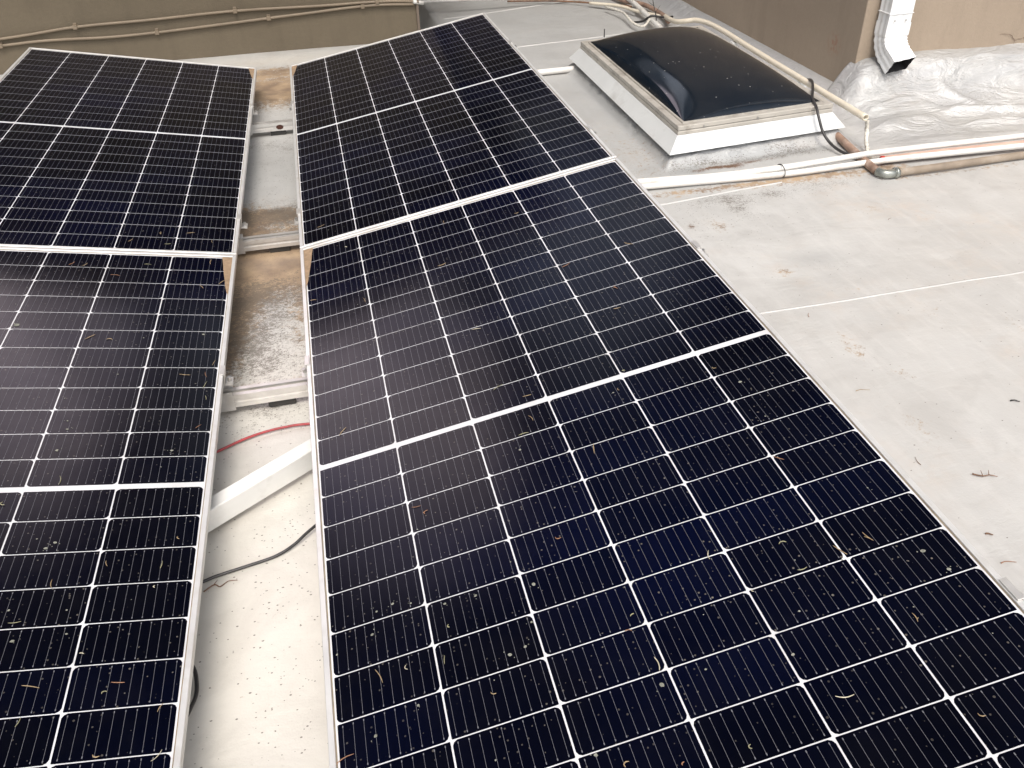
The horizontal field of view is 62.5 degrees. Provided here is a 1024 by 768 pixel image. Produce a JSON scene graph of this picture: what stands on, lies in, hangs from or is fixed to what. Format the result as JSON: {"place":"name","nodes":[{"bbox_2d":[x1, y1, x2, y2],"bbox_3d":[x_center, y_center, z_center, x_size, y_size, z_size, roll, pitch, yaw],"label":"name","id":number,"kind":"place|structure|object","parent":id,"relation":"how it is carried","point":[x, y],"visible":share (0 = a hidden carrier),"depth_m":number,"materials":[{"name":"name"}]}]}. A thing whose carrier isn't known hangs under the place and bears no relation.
{"place":"outdoors","nodes":[
{"label":"outdoors","id":0,"kind":"place"},
{"bbox_2d":[0,0,1023,767],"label":"flat roof","id":1,"kind":"structure","parent":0,"point":[934,376],"depth_m":2.81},
{"bbox_2d":[188,665,198,716],"bbox_3d":[-0.666,0.574,1.588,0.139,0.053,0.261,-14,38,-17],"label":"cable","id":2,"kind":"object","parent":1,"relation":"on","point":[196,691],"visible":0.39,"depth_m":1.61,"materials":[{"name":"black rubber"}]},
{"bbox_2d":[203,580,233,591],"bbox_3d":[-0.640,0.437,1.850,0.074,0.005,0.022,-15,38,-17],"label":"twig","id":3,"kind":"object","parent":1,"relation":"on","point":[216,585],"visible":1,"depth_m":1.84,"materials":[{"name":"brown wood"}]},
{"bbox_2d":[203,524,315,582],"bbox_3d":[-0.570,0.363,1.900,1.021,0.061,0.074,-28,43,-31],"label":"cable","id":4,"kind":"object","parent":1,"relation":"on","point":[308,531],"visible":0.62,"depth_m":1.89,"materials":[{"name":"black rubber"}]},
{"bbox_2d":[208,438,311,531],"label":"square beam","id":5,"kind":"structure","parent":1,"relation":"on","point":[251,489],"depth_m":2.02,"materials":[{"name":"metal"}]},
{"bbox_2d":[216,422,309,452],"bbox_3d":[-0.624,0.171,2.212,1.005,0.009,0.176,-11,37,-13],"label":"cable","id":6,"kind":"object","parent":1,"relation":"on","point":[257,434],"visible":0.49,"depth_m":2.26,"materials":[{"name":"plastic"}]},
{"bbox_2d":[250,40,517,135],"bbox_3d":[-1.176,-1.389,4.113,2.481,0.343,0.127,-9,36,-10],"label":"mounting rail","id":7,"kind":"object","parent":1,"relation":"on","point":[278,127],"visible":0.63,"depth_m":4.16,"materials":[{"name":"metal"}]},
{"bbox_2d":[0,47,256,262],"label":"solar panel","id":8,"kind":"object","parent":7,"relation":"on","point":[104,152],"visible":1,"depth_m":3.43,"materials":[{"name":"grey"}]},
{"bbox_2d":[290,12,615,248],"bbox_3d":[-0.434,-1.268,3.824,1.134,0.035,2.308,-17,37,-4],"label":"solar panel","id":9,"kind":"object","parent":7,"relation":"on","point":[404,126],"visible":0.99,"depth_m":3.50,"materials":[{"name":"grey"}]},
{"bbox_2d":[237,125,598,254],"bbox_3d":[-0.889,-0.640,3.065,2.500,0.343,0.118,-9,36,-10],"label":"mounting rail","id":10,"kind":"object","parent":1,"relation":"on","point":[278,242],"visible":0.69,"depth_m":3.12,"materials":[{"name":"metal"}]},
{"bbox_2d":[413,0,496,4],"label":"pipe","id":11,"kind":"object","parent":1,"relation":"on","point":[422,2],"visible":0.86,"depth_m":6.21,"materials":[{"name":"white plastic"}]},
{"bbox_2d":[219,240,708,411],"bbox_3d":[-0.675,-0.083,2.284,2.514,0.343,0.106,-9,36,-10],"label":"mounting rail","id":12,"kind":"object","parent":1,"relation":"on","point":[280,392],"visible":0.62,"depth_m":2.34,"materials":[{"name":"metal"}]},
{"bbox_2d":[0,247,236,767],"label":"solar panel","id":13,"kind":"object","parent":12,"relation":"on","point":[112,435],"visible":1,"depth_m":1.85,"materials":[{"name":"grey"}]},
{"bbox_2d":[300,157,1023,767],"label":"solar panel","id":14,"kind":"object","parent":12,"relation":"on","point":[484,577],"visible":1,"depth_m":1.62,"materials":[{"name":"grey"}]},
{"bbox_2d":[444,0,567,18],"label":"roof seam","id":15,"kind":"object","parent":1,"relation":"on","point":[504,10],"visible":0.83,"depth_m":6.29,"materials":[{"name":"silver metal"}]},
{"bbox_2d":[537,66,574,74],"bbox_3d":[-0.011,-1.781,4.867,0.863,0.037,0.037,-9,36,-10],"label":"pipe","id":16,"kind":"object","parent":1,"relation":"on","point":[557,70],"visible":0.31,"depth_m":4.90,"materials":[{"name":"white plastic"}]},
{"bbox_2d":[507,0,631,6],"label":"cable","id":17,"kind":"object","parent":1,"relation":"on","point":[551,1],"visible":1,"depth_m":6.42,"materials":[{"name":"white plastic"}]},
{"bbox_2d":[518,25,680,46],"bbox_3d":[0.397,-2.253,5.528,1.643,0.010,0.023,-15,38,-17],"label":"roof seam","id":18,"kind":"object","parent":1,"relation":"on","point":[583,38],"visible":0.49,"depth_m":5.53,"materials":[{"name":"silver metal"}]},
{"bbox_2d":[589,1,660,15],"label":"cable","id":19,"kind":"object","parent":1,"relation":"on","point":[616,5],"visible":0.8,"depth_m":6.12,"materials":[{"name":"white plastic"}]},
{"bbox_2d":[605,6,649,27],"bbox_3d":[0.832,-2.581,5.873,0.155,0.048,0.640,-10,37,-11],"label":"cable","id":20,"kind":"object","parent":1,"relation":"on","point":[629,19],"visible":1,"depth_m":5.77,"materials":[{"name":"paint"}]},
{"bbox_2d":[617,0,670,23],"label":"pipe","id":21,"kind":"object","parent":1,"relation":"on","point":[649,7],"visible":0.66,"depth_m":6.08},
{"bbox_2d":[627,0,662,27],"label":"pipe","id":22,"kind":"object","parent":1,"relation":"on","point":[645,13],"visible":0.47,"depth_m":5.83,"materials":[{"name":"white plastic"}]},
{"bbox_2d":[634,15,672,22],"bbox_3d":[0.952,-2.480,5.741,0.272,0.085,0.114,11,38,17],"label":"cable","id":23,"kind":"object","parent":1,"relation":"on","point":[645,19],"visible":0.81,"depth_m":5.69,"materials":[{"name":"black plastic"}]},
{"bbox_2d":[569,25,844,154],"bbox_3d":[0.938,-1.622,4.424,0.928,0.285,1.778,-9,36,-10],"label":"skylight","id":24,"kind":"object","parent":1,"relation":"on","point":[673,90],"visible":1,"depth_m":3.96,"materials":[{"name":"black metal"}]},
{"bbox_2d":[807,78,849,154],"bbox_3d":[1.443,-1.297,3.999,0.152,0.174,0.866,-4,36,-3],"label":"cable","id":25,"kind":"object","parent":24,"relation":"on","point":[831,144],"visible":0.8,"depth_m":3.82,"materials":[{"name":"black rubber"}]},
{"bbox_2d":[660,181,781,204],"bbox_3d":[0.764,-0.764,3.454,0.795,0.008,0.020,-13,37,-15],"label":"roof seam","id":26,"kind":"object","parent":1,"relation":"on","point":[720,193],"visible":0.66,"depth_m":3.47,"materials":[{"name":"silver metal"}]},
{"bbox_2d":[637,133,1023,183],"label":"pipe","id":27,"kind":"object","parent":1,"relation":"on","point":[870,153],"visible":0.73,"depth_m":3.63,"materials":[{"name":"white plastic"}]},
{"bbox_2d":[642,143,1023,188],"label":"pipe","id":28,"kind":"object","parent":1,"relation":"on","point":[738,178],"visible":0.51,"depth_m":3.60,"materials":[{"name":"white plastic"}]},
{"bbox_2d":[835,132,877,173],"bbox_3d":[1.516,-1.137,3.902,0.039,0.036,0.810,-4,36,-2],"label":"pipe","id":29,"kind":"object","parent":1,"relation":"on","point":[850,148],"visible":0.45,"depth_m":3.76,"materials":[{"name":"brown metal"}]},
{"bbox_2d":[759,271,1023,313],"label":"roof seam","id":30,"kind":"object","parent":1,"relation":"on","point":[890,292],"visible":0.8,"depth_m":2.79,"materials":[{"name":"silver metal"}]},
{"bbox_2d":[874,151,1023,178],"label":"pipe","id":31,"kind":"object","parent":1,"relation":"on","point":[896,172],"visible":1,"depth_m":3.58,"materials":[{"name":"silver metal"}]},
{"bbox_2d":[879,140,1023,163],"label":"pipe","id":32,"kind":"object","parent":1,"relation":"on","point":[982,145],"visible":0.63,"depth_m":3.73,"materials":[{"name":"white plastic"}]},
{"bbox_2d":[972,470,997,476],"bbox_3d":[1.158,0.219,2.067,0.058,0.009,0.017,0,36,3],"label":"twig","id":33,"kind":"object","parent":1,"relation":"on","point":[982,475],"visible":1,"depth_m":2.06,"materials":[{"name":"wood"}]},
{"bbox_2d":[999,577,1023,600],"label":"mounting rail","id":34,"kind":"object","parent":1,"relation":"on","point":[1013,590],"visible":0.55,"depth_m":1.36,"materials":[{"name":"metal"}]},
{"label":"ground","id":35,"kind":"structure","parent":0,"visible":0},
{"bbox_2d":[0,0,419,74],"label":"stucco building","id":36,"kind":"structure","parent":35,"relation":"on","point":[356,26],"depth_m":5.29,"materials":[{"name":"grey paint"}]},
{"bbox_2d":[0,3,413,48],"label":"conduit","id":37,"kind":"object","parent":36,"relation":"attached to","point":[267,18],"visible":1,"depth_m":5.27,"materials":[{"name":"metal"}]},
{"bbox_2d":[0,0,418,39],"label":"conduit","id":38,"kind":"object","parent":36,"relation":"attached to","point":[74,26],"visible":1,"depth_m":5.23,"materials":[{"name":"metal"}]},
{"bbox_2d":[682,0,1023,81],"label":"stucco building","id":39,"kind":"structure","parent":35,"relation":"on","point":[831,40],"depth_m":4.34,"materials":[{"name":"beige paint"}]},
{"bbox_2d":[874,0,915,73],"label":"downspout","id":40,"kind":"object","parent":39,"relation":"attached to","point":[893,52],"visible":1,"depth_m":4.10,"materials":[{"name":"white metal"}]},
{"bbox_3d":[1.479,-1.497,4.329,0.036,0.122,0.040,-9,36,-10],"label":"support block","id":41,"kind":"object","parent":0,"visible":0},
{"bbox_2d":[663,14,868,120],"bbox_3d":[1.313,-1.839,4.737,0.146,0.100,2.397,-9,36,-10],"label":"conduit","id":42,"kind":"object","parent":41,"relation":"on","point":[850,108],"visible":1,"depth_m":4.46,"materials":[{"name":"beige plastic"}]},
{"bbox_2d":[864,120,869,150],"bbox_3d":[1.587,-1.089,3.748,0.029,0.119,0.160,0,36,3],"label":"cable","id":43,"kind":"object","parent":42,"relation":"hanging from","point":[866,136],"visible":0.73,"depth_m":3.78,"materials":[{"name":"paint"}]}
]}

